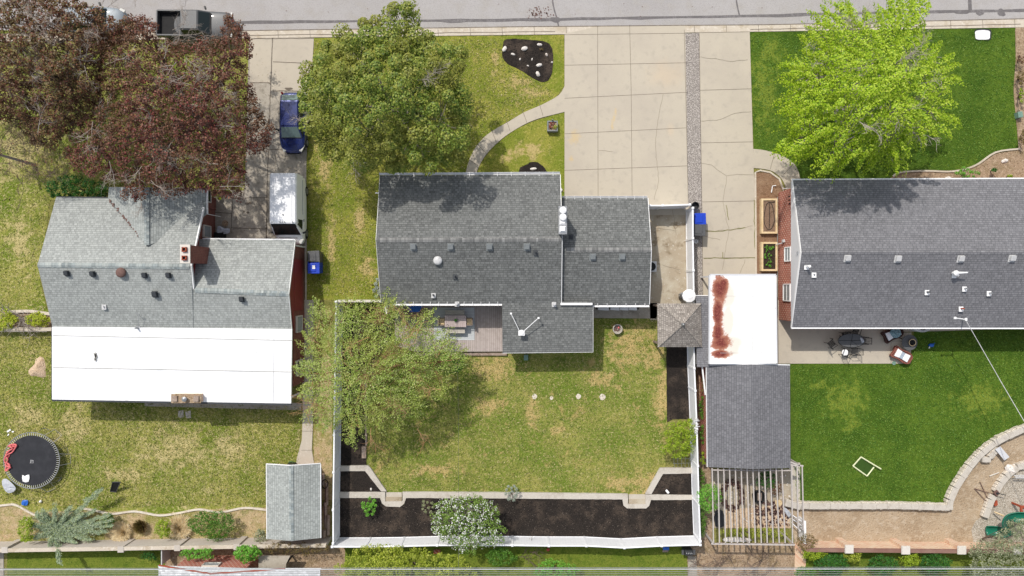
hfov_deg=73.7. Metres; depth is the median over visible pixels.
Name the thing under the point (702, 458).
hedge plant
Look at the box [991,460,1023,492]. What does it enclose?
stone wall
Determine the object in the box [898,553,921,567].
shrub
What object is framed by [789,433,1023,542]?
dirt patch
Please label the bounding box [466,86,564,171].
path
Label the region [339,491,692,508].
retaining wall
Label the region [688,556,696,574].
path
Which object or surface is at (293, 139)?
hatchback
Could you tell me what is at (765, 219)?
raised bed
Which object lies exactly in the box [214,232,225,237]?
garden chair
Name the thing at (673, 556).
lawn
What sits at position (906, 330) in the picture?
patio slab
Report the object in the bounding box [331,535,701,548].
vinyl fence
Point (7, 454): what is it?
crumpled cloth
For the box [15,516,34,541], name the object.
shrub
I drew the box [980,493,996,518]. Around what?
stone wall
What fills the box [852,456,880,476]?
mini goal
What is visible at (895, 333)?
blanket
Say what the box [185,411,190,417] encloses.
paving slab
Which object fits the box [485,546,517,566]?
shrub
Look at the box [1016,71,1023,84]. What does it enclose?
shrub
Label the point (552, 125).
flower planter
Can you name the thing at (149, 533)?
dirt patch
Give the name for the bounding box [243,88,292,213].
oil stain
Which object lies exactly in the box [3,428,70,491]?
trampoline
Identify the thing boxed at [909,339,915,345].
fire bowl
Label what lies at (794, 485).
dirt patch
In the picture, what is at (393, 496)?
garden steps
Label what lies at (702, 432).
hedge plant
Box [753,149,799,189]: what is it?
path
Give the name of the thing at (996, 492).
metal post
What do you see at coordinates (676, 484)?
flower bed
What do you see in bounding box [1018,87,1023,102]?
shrub
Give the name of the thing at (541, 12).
road debris
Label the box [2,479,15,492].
tarp
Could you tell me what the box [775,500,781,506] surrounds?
toy
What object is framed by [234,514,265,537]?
dirt patch
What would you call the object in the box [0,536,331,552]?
block wall
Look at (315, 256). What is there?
wheelie bin
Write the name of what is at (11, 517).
dirt patch
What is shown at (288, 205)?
cargo van
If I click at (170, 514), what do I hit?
bed edging
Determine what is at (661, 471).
retaining wall
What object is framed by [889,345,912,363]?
wicker lounger
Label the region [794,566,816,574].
shrub
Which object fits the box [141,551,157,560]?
shrub
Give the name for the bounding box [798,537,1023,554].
brick wall
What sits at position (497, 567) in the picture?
overhead cable
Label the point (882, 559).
shrub
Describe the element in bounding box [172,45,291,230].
fallen leaves
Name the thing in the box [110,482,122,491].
rebounder
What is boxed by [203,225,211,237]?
window
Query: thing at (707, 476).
dirt patch
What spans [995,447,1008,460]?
white board
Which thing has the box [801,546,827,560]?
shrub
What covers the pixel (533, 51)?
flower bed
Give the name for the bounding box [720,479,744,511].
stone ring
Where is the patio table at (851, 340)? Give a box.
[838,333,864,347]
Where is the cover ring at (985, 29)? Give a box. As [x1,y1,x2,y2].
[974,29,991,39]
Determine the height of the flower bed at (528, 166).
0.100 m
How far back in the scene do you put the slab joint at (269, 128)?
48.96 m
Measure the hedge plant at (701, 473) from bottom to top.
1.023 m
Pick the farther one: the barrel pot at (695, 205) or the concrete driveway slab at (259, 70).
the concrete driveway slab at (259, 70)
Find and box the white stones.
[724,537,750,541]
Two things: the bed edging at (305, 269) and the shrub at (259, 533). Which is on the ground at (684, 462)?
the bed edging at (305, 269)
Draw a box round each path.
[0,552,3,574]
[296,300,313,463]
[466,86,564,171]
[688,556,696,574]
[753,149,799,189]
[794,543,805,574]
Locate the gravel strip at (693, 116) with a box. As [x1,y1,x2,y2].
[685,33,702,294]
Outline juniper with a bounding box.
[23,487,113,565]
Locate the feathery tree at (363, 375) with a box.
[289,287,471,453]
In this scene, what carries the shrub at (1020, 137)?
on the flower bed at (1020, 52)
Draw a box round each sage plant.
[421,500,433,513]
[504,485,518,501]
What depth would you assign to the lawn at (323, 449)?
48.98 m
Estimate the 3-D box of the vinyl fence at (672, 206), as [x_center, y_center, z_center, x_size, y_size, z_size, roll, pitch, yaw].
[10.918,-5.724,48.062,2.937,1.895,0.194,-1,90,0]
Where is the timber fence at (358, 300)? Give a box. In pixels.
[338,300,380,301]
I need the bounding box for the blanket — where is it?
[890,329,900,337]
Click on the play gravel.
(1012, 490)
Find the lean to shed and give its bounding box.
[695,295,708,366]
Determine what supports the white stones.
on the ground at (684, 462)
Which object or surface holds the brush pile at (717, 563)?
on the dirt patch at (784, 556)
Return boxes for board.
[321,473,324,484]
[322,529,325,538]
[323,502,326,527]
[325,482,327,504]
[326,514,329,535]
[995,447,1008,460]
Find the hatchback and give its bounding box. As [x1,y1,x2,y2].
[275,92,308,153]
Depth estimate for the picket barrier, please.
48.16 m
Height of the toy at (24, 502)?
0.069 m
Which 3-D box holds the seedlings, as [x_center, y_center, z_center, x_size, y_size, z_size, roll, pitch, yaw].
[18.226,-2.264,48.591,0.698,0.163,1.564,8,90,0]
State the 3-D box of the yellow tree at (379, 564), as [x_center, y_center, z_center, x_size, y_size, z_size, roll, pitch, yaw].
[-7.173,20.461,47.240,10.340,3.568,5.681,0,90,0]
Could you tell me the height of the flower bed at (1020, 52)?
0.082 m
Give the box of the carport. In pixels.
[700,274,777,363]
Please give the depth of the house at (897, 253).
45.61 m
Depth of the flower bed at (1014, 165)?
48.97 m
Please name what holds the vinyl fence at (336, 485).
on the ground at (684, 462)
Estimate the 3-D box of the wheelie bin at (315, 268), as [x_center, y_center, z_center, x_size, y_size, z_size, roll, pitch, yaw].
[-13.957,-1.441,48.405,0.910,1.130,0.857,0,90,0]
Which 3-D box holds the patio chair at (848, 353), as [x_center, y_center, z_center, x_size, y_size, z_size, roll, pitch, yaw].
[23.705,4.620,48.460,0.580,0.963,0.629,21,90,0]
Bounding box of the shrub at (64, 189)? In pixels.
[44,172,108,197]
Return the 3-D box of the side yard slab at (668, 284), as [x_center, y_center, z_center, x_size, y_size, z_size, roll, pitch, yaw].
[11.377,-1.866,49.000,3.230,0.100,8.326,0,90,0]
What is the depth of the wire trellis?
48.59 m
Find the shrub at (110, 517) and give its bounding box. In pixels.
[101,512,115,528]
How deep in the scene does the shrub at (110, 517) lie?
48.20 m
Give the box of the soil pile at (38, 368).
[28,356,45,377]
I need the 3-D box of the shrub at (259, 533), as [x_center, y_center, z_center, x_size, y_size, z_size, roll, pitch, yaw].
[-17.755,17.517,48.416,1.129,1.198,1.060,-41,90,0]
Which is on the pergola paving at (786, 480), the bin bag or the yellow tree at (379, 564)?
the bin bag
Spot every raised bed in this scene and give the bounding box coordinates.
[760,199,776,233]
[760,242,776,270]
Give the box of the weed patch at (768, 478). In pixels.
[756,471,777,489]
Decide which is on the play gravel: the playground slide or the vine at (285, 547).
the playground slide
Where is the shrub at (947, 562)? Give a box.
[919,553,952,574]
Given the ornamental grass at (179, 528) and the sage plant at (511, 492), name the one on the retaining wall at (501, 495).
the sage plant at (511, 492)
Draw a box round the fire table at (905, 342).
[900,335,916,349]
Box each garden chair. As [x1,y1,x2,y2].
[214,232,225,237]
[662,546,668,551]
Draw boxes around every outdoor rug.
[400,309,429,319]
[434,307,474,339]
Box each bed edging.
[0,503,34,515]
[83,507,265,515]
[305,239,306,299]
[754,169,783,273]
[893,148,1020,176]
[1014,30,1019,147]
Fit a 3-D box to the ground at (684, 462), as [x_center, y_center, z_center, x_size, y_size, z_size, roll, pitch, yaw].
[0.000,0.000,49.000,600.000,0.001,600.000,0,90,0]
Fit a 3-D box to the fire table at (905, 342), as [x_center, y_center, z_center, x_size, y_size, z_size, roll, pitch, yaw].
[28.240,3.881,48.709,1.100,0.479,1.112,0,90,0]
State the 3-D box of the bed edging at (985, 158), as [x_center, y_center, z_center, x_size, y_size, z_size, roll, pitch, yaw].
[31.905,-8.775,48.950,9.362,0.100,0.864,-12,90,0]
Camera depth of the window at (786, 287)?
47.29 m
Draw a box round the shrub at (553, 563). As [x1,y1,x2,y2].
[533,558,578,574]
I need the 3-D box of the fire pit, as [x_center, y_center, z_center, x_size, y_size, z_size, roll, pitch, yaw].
[7.518,2.922,48.790,0.700,0.380,0.693,0,90,0]
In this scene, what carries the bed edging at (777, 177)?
on the flower bed at (765, 182)
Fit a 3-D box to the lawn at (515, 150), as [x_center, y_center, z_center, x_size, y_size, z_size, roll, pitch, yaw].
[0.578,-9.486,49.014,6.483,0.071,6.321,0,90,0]
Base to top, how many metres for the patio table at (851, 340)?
0.750 m
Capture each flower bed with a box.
[340,471,380,491]
[340,498,693,537]
[341,380,366,464]
[342,302,394,379]
[502,39,552,81]
[518,162,548,174]
[652,473,691,494]
[666,347,688,421]
[756,172,781,299]
[891,150,1023,177]
[1015,27,1023,149]
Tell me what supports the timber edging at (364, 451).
on the flower bed at (349, 456)
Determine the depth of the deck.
48.65 m
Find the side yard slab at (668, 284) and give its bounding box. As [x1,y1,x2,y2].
[649,207,688,319]
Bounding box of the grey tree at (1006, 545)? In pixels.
[968,517,1023,574]
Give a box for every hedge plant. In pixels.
[698,396,703,418]
[698,424,703,443]
[699,452,705,464]
[699,468,705,483]
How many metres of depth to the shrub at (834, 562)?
47.67 m
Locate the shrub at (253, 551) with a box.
[233,544,261,563]
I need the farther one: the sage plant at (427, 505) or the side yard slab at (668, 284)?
the side yard slab at (668, 284)
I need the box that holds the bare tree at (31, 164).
[0,106,85,212]
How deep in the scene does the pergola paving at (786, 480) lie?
48.97 m
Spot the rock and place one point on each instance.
(1009, 467)
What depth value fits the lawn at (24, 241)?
48.98 m
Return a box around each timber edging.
[362,446,366,457]
[365,383,366,444]
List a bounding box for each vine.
[254,541,328,555]
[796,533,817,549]
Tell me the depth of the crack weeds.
48.93 m
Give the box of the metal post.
[993,490,1004,495]
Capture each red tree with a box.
[0,0,146,151]
[30,0,275,219]
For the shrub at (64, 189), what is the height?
2.294 m
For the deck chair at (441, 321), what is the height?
0.870 m
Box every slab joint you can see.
[215,38,313,238]
[471,25,787,270]
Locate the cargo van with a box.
[270,173,307,244]
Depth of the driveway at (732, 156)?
48.95 m
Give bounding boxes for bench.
[445,310,464,314]
[446,329,464,332]
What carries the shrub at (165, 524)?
on the dirt patch at (11, 517)
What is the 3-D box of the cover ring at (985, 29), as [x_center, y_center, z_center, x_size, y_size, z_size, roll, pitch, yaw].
[33.791,-18.175,48.983,1.222,0.035,0.831,0,90,0]
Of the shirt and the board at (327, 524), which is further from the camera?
the board at (327, 524)
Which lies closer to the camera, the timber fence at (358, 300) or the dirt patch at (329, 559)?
the timber fence at (358, 300)
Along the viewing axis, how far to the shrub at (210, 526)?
47.74 m
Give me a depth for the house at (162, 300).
46.07 m
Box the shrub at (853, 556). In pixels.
[843,552,861,563]
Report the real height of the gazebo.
3.720 m
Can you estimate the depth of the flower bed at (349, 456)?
48.95 m
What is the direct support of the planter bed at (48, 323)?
in the planter wall at (40, 329)
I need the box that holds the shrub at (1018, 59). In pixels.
[1017,55,1023,64]
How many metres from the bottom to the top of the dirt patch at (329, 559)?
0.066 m
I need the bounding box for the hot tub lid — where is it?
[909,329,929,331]
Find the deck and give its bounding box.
[395,306,506,355]
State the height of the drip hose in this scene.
0.045 m
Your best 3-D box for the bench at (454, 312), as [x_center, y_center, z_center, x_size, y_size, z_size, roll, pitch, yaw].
[-4.024,1.730,48.405,1.340,0.450,0.320,0,90,0]
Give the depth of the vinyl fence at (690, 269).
47.90 m
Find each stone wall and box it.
[784,498,949,510]
[943,424,1023,509]
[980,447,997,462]
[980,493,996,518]
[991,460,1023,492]
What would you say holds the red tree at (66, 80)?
on the lawn at (24, 241)
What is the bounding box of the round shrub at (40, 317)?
[25,311,50,326]
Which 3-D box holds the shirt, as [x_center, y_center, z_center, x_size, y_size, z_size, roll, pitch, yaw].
[-34.338,13.456,48.184,0.543,0.082,0.554,0,90,0]
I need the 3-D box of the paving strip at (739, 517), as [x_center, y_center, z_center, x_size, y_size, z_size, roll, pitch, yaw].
[17.584,16.372,48.980,4.762,0.040,1.739,0,90,0]
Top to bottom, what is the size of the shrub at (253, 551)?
2.892 m
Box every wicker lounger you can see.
[880,329,903,343]
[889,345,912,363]
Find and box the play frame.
[1011,502,1023,511]
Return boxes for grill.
[682,546,694,555]
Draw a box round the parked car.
[61,2,127,36]
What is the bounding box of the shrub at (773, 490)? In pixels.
[772,481,783,496]
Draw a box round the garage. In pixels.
[700,363,789,468]
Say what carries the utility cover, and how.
on the cover ring at (985, 29)
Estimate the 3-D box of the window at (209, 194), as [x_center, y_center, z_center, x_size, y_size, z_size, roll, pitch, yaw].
[-21.266,-6.423,47.550,0.160,1.170,0.870,0,90,0]
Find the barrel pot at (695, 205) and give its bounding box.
[691,202,698,208]
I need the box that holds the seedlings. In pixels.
[764,245,773,266]
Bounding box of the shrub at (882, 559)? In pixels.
[865,553,899,574]
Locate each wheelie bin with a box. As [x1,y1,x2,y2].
[307,251,322,262]
[308,262,322,273]
[694,213,705,223]
[694,224,705,235]
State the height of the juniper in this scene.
2.162 m
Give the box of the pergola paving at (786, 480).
[713,471,790,527]
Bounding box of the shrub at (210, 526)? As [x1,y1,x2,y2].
[185,509,234,541]
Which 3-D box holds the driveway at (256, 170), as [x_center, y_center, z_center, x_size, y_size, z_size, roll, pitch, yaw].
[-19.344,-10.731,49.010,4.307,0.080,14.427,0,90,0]
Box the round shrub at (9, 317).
[0,308,18,331]
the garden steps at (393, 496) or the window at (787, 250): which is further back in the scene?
the garden steps at (393, 496)
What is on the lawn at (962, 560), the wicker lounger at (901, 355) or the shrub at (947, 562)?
the shrub at (947, 562)
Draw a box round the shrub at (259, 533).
[252,528,267,541]
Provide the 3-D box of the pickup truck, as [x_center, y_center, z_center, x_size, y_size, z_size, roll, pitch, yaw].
[-22.358,-18.564,48.072,5.372,1.777,2.346,1,90,0]
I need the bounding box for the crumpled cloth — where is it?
[4,444,16,471]
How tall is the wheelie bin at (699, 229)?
1.115 m
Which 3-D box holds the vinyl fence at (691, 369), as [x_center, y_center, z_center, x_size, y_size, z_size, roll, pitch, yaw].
[12.751,9.260,48.062,0.236,1.895,16.693,-2,90,0]
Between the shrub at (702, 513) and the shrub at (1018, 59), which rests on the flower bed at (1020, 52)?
the shrub at (1018, 59)
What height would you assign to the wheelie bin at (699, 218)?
1.115 m
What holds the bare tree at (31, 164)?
on the lawn at (24, 241)
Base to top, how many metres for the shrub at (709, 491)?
2.423 m
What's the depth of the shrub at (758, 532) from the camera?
48.33 m
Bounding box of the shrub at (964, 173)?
[955,166,980,177]
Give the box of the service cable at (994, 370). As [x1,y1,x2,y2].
[966,321,1023,420]
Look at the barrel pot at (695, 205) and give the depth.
48.73 m
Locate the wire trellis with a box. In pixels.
[673,457,690,466]
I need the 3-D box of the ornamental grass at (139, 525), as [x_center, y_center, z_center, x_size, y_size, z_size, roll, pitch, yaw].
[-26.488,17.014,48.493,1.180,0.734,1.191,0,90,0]
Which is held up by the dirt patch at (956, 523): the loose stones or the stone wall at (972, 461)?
the stone wall at (972, 461)
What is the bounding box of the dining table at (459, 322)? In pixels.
[445,315,465,326]
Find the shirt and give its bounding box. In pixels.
[22,475,28,481]
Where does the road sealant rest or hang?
on the road
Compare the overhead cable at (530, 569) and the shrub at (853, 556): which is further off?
the shrub at (853, 556)
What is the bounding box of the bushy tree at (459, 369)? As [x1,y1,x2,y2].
[431,352,464,375]
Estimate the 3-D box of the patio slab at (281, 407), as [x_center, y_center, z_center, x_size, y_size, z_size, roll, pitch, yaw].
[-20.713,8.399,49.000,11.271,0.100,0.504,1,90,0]
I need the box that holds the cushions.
[217,226,229,233]
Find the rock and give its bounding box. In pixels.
[1004,464,1014,474]
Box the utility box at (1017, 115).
[1014,111,1022,118]
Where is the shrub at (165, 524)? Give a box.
[154,519,172,538]
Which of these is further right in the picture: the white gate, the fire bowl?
the fire bowl
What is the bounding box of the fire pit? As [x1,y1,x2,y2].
[613,324,621,333]
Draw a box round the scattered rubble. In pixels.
[714,474,789,524]
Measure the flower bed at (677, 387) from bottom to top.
0.095 m
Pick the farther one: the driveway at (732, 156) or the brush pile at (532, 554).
the driveway at (732, 156)
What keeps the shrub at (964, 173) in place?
on the flower bed at (1014, 165)
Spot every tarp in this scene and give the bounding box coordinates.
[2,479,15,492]
[784,507,790,516]
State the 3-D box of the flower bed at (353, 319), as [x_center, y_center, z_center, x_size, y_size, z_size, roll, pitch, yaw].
[-10.260,3.733,49.005,4.425,0.090,5.779,0,90,0]
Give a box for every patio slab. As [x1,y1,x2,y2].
[145,403,301,409]
[593,303,656,318]
[777,300,910,363]
[903,329,986,331]
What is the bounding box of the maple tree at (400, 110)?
[286,0,474,181]
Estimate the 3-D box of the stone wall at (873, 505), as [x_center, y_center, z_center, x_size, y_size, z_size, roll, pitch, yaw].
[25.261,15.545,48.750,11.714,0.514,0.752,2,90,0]
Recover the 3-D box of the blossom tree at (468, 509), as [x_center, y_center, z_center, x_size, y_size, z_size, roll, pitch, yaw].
[-2.989,16.091,47.079,5.389,3.874,4.282,0,90,0]
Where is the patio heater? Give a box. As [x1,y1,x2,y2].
[678,289,695,302]
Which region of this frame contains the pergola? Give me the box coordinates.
[703,458,803,545]
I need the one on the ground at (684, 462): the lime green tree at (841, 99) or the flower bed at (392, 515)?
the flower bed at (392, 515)
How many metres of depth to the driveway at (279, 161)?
48.97 m
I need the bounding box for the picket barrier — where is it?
[793,515,805,543]
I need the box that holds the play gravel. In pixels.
[972,469,1023,542]
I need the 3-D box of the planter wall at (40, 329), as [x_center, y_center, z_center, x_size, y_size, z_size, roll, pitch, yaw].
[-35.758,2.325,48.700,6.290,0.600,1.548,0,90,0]
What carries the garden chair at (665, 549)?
on the lawn at (673, 556)
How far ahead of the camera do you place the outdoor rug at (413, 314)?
48.63 m
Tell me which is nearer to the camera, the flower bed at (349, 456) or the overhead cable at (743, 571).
the overhead cable at (743, 571)
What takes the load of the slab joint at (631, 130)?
on the driveway at (600, 117)
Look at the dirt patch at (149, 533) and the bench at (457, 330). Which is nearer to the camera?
the bench at (457, 330)
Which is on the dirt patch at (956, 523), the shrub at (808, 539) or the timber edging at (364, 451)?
the shrub at (808, 539)
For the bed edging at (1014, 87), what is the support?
on the ground at (684, 462)
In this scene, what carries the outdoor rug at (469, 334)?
on the deck
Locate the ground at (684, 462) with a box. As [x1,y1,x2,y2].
[4,34,1014,574]
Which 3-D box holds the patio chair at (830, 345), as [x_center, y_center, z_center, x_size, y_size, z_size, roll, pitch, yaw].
[22.694,3.968,48.460,0.629,0.963,0.580,-37,90,0]
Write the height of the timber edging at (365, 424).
0.150 m
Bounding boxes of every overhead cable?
[0,567,867,568]
[0,568,1023,569]
[0,573,1023,573]
[0,575,1023,575]
[457,348,458,568]
[463,571,1023,571]
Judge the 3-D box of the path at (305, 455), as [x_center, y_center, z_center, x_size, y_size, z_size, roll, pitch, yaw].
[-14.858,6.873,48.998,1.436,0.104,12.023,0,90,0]
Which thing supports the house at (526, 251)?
on the ground at (684, 462)
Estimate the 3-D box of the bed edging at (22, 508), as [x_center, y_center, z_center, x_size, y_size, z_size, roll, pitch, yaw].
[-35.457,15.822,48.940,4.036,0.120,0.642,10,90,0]
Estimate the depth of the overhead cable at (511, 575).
39.79 m
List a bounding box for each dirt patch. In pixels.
[0,506,331,544]
[110,523,165,539]
[165,545,344,574]
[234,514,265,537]
[687,542,794,574]
[696,367,711,542]
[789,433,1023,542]
[789,463,799,500]
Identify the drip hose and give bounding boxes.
[764,202,774,229]
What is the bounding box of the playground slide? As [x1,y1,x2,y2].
[985,512,1023,537]
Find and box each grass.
[109,521,130,540]
[131,519,146,533]
[168,513,192,540]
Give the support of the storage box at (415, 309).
on the deck
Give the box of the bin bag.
[714,509,723,527]
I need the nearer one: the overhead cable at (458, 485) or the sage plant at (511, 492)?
the overhead cable at (458, 485)
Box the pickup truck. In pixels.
[156,6,234,41]
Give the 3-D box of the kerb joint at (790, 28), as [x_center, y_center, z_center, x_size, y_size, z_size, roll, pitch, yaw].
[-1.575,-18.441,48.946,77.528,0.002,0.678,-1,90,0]
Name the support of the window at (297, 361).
in the house at (162, 300)
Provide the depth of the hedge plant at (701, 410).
48.16 m
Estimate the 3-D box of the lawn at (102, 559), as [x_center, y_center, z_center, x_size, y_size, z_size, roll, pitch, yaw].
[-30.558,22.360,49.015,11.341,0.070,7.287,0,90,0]
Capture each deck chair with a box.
[438,318,444,325]
[466,318,472,325]
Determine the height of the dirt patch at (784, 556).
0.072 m
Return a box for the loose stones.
[755,500,789,526]
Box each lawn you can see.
[0,30,248,313]
[0,331,299,513]
[7,550,164,574]
[306,35,564,299]
[314,310,331,499]
[345,546,687,574]
[366,318,666,494]
[477,112,564,198]
[750,28,1017,178]
[790,329,1023,502]
[806,552,1023,574]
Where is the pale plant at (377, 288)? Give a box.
[372,278,379,298]
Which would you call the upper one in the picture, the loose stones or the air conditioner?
the air conditioner
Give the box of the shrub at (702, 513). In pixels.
[700,509,707,537]
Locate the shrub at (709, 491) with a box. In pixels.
[696,482,723,512]
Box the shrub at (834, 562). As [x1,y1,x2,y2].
[814,552,848,574]
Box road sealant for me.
[6,0,1023,25]
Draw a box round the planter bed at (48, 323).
[0,311,51,326]
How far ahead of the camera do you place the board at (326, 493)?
48.50 m
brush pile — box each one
[521,538,549,572]
[685,533,778,574]
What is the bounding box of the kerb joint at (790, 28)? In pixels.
[0,18,1023,38]
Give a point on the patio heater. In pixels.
(688, 295)
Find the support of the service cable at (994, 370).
attached to the service mast
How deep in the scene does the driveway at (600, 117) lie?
48.94 m
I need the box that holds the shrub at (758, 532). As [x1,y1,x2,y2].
[720,527,787,538]
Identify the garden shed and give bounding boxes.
[266,463,321,540]
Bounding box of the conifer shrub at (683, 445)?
[660,418,695,458]
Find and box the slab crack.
[599,57,748,271]
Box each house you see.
[37,187,304,404]
[158,555,320,574]
[376,172,651,352]
[776,178,1023,328]
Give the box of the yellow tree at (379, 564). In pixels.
[334,543,477,574]
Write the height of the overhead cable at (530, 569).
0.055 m
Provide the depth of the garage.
46.33 m
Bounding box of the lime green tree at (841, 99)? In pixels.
[770,0,966,182]
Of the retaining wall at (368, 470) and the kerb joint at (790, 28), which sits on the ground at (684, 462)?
the retaining wall at (368, 470)
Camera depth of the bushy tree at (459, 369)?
46.24 m
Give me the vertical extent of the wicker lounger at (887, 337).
0.470 m
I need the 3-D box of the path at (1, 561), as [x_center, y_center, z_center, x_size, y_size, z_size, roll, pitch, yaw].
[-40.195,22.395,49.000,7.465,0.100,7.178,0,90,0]
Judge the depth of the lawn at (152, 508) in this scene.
48.98 m
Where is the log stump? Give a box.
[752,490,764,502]
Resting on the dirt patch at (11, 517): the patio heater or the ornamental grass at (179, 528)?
the ornamental grass at (179, 528)
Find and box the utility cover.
[975,30,989,39]
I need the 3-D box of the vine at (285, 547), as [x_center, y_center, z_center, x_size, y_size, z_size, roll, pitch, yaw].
[-15.402,18.133,48.004,5.430,2.045,1.114,0,90,0]
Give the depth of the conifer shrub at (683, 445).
47.21 m
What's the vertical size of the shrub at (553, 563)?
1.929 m
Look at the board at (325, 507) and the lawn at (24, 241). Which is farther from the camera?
the lawn at (24, 241)
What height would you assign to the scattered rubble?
0.060 m
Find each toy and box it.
[21,500,27,505]
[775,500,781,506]
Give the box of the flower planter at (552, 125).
[547,119,557,131]
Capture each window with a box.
[201,562,221,566]
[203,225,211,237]
[208,190,211,202]
[296,315,302,332]
[296,359,302,375]
[783,284,790,300]
[784,246,790,261]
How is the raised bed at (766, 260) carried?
on the flower bed at (765, 182)
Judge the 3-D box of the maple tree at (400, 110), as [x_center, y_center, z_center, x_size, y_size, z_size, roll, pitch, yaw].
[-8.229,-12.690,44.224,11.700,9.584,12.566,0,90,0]
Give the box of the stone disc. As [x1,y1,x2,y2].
[222,220,227,226]
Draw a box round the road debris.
[286,6,726,18]
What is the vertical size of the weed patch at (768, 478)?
1.120 m
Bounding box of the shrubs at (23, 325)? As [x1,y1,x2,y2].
[0,303,43,344]
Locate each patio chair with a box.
[824,338,837,349]
[840,347,851,358]
[848,347,862,355]
[849,329,861,334]
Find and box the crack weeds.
[704,201,754,258]
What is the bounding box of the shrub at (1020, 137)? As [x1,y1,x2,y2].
[1019,129,1023,143]
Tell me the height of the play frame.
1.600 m
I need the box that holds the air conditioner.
[651,261,656,271]
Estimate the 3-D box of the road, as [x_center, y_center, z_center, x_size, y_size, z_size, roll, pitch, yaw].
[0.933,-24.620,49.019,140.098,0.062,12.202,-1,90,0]
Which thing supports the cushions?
on the garden chair at (219, 235)
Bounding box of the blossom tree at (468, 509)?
[430,493,507,555]
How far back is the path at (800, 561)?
48.95 m
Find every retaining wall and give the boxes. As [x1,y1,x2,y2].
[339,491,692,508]
[340,465,386,490]
[645,467,691,493]
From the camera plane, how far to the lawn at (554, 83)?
48.98 m
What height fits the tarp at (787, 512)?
0.082 m
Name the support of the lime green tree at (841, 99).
on the lawn at (958, 95)
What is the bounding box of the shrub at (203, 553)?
[179,548,213,560]
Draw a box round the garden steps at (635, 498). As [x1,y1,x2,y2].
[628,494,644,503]
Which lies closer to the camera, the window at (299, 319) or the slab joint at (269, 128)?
the window at (299, 319)
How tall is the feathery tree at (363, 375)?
7.383 m
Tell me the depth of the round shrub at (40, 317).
48.11 m
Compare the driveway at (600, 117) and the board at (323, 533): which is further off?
the driveway at (600, 117)
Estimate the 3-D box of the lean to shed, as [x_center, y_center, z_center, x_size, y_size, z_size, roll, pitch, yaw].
[13.014,2.947,47.730,0.876,2.540,4.914,0,90,0]
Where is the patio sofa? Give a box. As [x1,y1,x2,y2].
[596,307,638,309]
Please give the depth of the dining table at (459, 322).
47.88 m
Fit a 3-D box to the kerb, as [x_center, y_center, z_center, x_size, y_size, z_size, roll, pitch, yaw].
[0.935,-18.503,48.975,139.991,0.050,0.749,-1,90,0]
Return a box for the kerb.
[6,19,1023,40]
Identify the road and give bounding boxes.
[0,0,1023,29]
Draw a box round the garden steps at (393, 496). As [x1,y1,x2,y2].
[385,492,401,500]
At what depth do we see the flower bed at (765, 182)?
48.97 m
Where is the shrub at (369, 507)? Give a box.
[361,496,376,516]
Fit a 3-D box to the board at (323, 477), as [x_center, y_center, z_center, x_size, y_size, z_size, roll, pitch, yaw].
[-13.453,13.627,48.575,0.260,0.406,0.873,4,90,0]
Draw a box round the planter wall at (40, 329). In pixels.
[0,310,50,331]
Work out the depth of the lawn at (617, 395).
48.98 m
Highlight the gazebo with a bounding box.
[653,303,701,347]
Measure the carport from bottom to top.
2.940 m
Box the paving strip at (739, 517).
[725,506,789,527]
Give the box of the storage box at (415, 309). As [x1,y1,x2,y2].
[407,306,421,311]
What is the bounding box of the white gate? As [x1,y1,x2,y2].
[161,550,169,564]
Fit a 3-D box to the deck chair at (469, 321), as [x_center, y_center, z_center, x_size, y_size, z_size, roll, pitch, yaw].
[-3.022,2.360,48.195,0.515,0.870,0.550,0,90,0]
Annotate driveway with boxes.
[214,45,271,238]
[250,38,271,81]
[267,48,307,245]
[272,39,313,90]
[564,26,687,214]
[699,32,754,294]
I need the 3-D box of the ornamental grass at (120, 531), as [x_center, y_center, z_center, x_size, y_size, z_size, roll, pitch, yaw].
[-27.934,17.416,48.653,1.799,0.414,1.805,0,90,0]
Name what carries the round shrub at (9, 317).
on the planter bed at (48, 323)
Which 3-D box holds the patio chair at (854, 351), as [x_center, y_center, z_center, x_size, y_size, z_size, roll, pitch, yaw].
[24.393,4.516,48.460,0.629,0.963,0.580,0,90,0]
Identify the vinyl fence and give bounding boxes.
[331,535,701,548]
[332,300,342,544]
[649,203,690,208]
[685,207,694,300]
[686,301,701,542]

